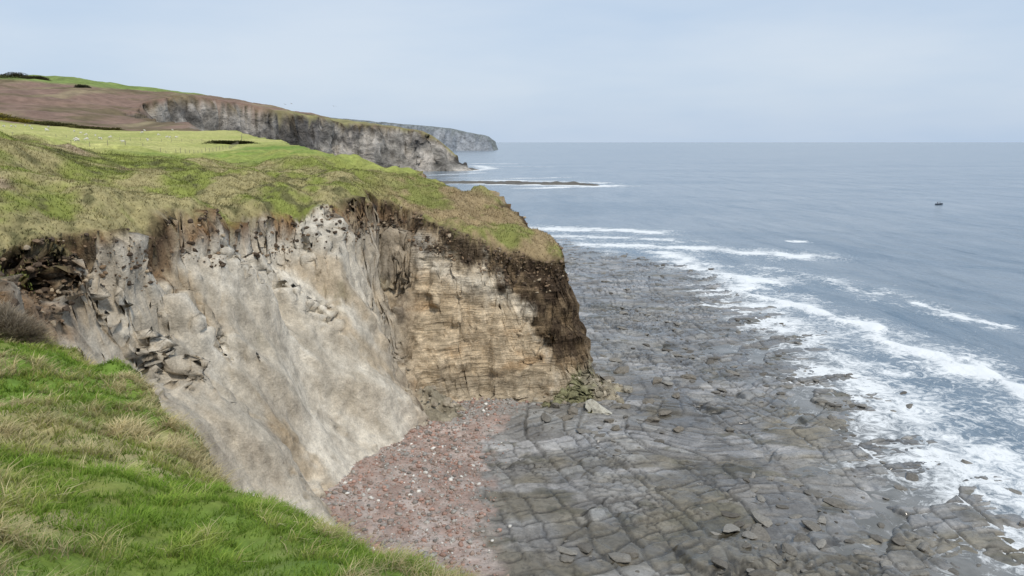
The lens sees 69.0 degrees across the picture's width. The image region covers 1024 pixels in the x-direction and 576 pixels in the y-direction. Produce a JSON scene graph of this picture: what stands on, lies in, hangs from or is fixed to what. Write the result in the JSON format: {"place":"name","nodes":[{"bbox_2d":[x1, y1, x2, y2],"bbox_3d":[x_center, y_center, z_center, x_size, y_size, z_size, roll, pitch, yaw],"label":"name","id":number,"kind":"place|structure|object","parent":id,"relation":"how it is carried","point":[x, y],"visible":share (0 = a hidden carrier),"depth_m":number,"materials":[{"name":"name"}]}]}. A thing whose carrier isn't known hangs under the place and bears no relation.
{"place":"outdoors","nodes":[
{"label":"outdoors","id":0,"kind":"place"},
{"bbox_2d":[0,75,624,575],"bbox_3d":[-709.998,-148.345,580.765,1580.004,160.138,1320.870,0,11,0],"label":"cliff terrain","id":1,"kind":"structure","parent":0,"point":[294,375],"depth_m":95.33,"materials":[{"name":"beige stone"}]},
{"bbox_2d":[0,114,27,121],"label":"gorse bush","id":2,"kind":"object","parent":1,"relation":"on","point":[7,116],"visible":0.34,"depth_m":466.96,"materials":[{"name":"green plant"}]},
{"bbox_2d":[0,72,28,77],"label":"gorse bush","id":3,"kind":"object","parent":1,"relation":"on","point":[12,74],"visible":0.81,"depth_m":894.93,"materials":[{"name":"green plant"}]},
{"bbox_2d":[0,117,41,123],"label":"gorse bush","id":4,"kind":"object","parent":1,"relation":"on","point":[17,120],"visible":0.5,"depth_m":454.45,"materials":[{"name":"green plant"}]},
{"bbox_2d":[0,297,58,345],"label":"shrub","id":5,"kind":"object","parent":1,"relation":"on","point":[22,323],"visible":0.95,"depth_m":28.42,"materials":[{"name":"brown plant"}]},
{"bbox_2d":[18,75,49,80],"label":"gorse bush","id":6,"kind":"object","parent":1,"relation":"on","point":[40,77],"visible":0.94,"depth_m":890.19,"materials":[{"name":"green plant"}]},
{"bbox_2d":[25,121,78,126],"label":"gorse bush","id":7,"kind":"object","parent":1,"relation":"on","point":[53,123],"visible":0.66,"depth_m":447.72,"materials":[{"name":"green plant"}]},
{"bbox_2d":[74,84,90,87],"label":"gorse bush","id":8,"kind":"object","parent":1,"relation":"on","point":[81,86],"visible":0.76,"depth_m":829.46,"materials":[{"name":"green plant"}]},
{"bbox_2d":[61,125,125,130],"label":"gorse bush","id":9,"kind":"object","parent":1,"relation":"on","point":[93,127],"visible":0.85,"depth_m":442.29,"materials":[{"name":"green plant"}]},
{"bbox_2d":[10,132,210,141],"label":"wire fence","id":10,"kind":"object","parent":1,"relation":"on","point":[119,137],"visible":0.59,"depth_m":259.96,"materials":[{"name":"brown wood"}]},
{"bbox_2d":[6,131,241,152],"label":"wire fence","id":11,"kind":"object","parent":1,"relation":"on","point":[233,145],"visible":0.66,"depth_m":174.29,"materials":[{"name":"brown wood"}]},
{"bbox_2d":[201,140,261,143],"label":"hedge","id":12,"kind":"object","parent":1,"relation":"on","point":[229,142],"visible":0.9,"depth_m":256.49,"materials":[{"name":"green plant"}]},
{"bbox_2d":[0,329,510,575],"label":"clifftop grass","id":13,"kind":"structure","parent":1,"relation":"on","point":[48,458],"depth_m":11.79,"materials":[{"name":"green plant"}]},
{"bbox_2d":[0,131,566,292],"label":"rough grass","id":14,"kind":"structure","parent":1,"relation":"on","point":[25,141],"depth_m":104.39,"materials":[{"name":"green plant"}]},
{"bbox_2d":[0,191,568,328],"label":"rim soil clods","id":15,"kind":"object","parent":1,"relation":"on","point":[45,289],"visible":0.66,"depth_m":80.59,"materials":[{"name":"soil"}]},
{"bbox_2d":[405,374,622,420],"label":"cliff foot rubble","id":16,"kind":"object","parent":1,"relation":"on","point":[446,402],"visible":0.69,"depth_m":108.34,"materials":[{"name":"stone"}]},
{"bbox_2d":[330,117,497,150],"bbox_3d":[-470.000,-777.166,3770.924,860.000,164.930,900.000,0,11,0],"label":"distant headland","id":17,"kind":"structure","parent":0,"point":[451,139],"depth_m":3533.27,"materials":[{"name":"stone"}]},
{"bbox_2d":[0,0,1023,141],"label":"sky","id":18,"kind":"structure","parent":0,"point":[500,70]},
{"bbox_2d":[323,239,1023,575],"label":"rocky foreshore","id":19,"kind":"structure","parent":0,"point":[650,499],"depth_m":89.72,"materials":[{"name":"grey stone"}]},
{"bbox_2d":[320,397,541,575],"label":"beach cobbles","id":20,"kind":"object","parent":19,"relation":"on","point":[428,498],"visible":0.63,"depth_m":84.19,"materials":[{"name":"stone"}]},
{"bbox_2d":[550,366,696,431],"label":"fallen boulders","id":21,"kind":"object","parent":19,"relation":"on","point":[594,405],"visible":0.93,"depth_m":110.66,"materials":[{"name":"stone"}]},
{"bbox_2d":[533,245,1023,575],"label":"shore boulders","id":22,"kind":"object","parent":19,"relation":"on","point":[757,531],"visible":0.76,"depth_m":79.87,"materials":[{"name":"stone"}]},
{"bbox_2d":[423,142,1023,575],"bbox_3d":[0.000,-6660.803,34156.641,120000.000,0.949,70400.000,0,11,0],"label":"sea","id":23,"kind":"structure","parent":0,"point":[879,268],"depth_m":265.30,"materials":[{"name":"liquid"}]},
{"bbox_2d":[438,180,598,185],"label":"rock ledge","id":24,"kind":"object","parent":23,"relation":"in","point":[516,182],"visible":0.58,"depth_m":721.43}
]}

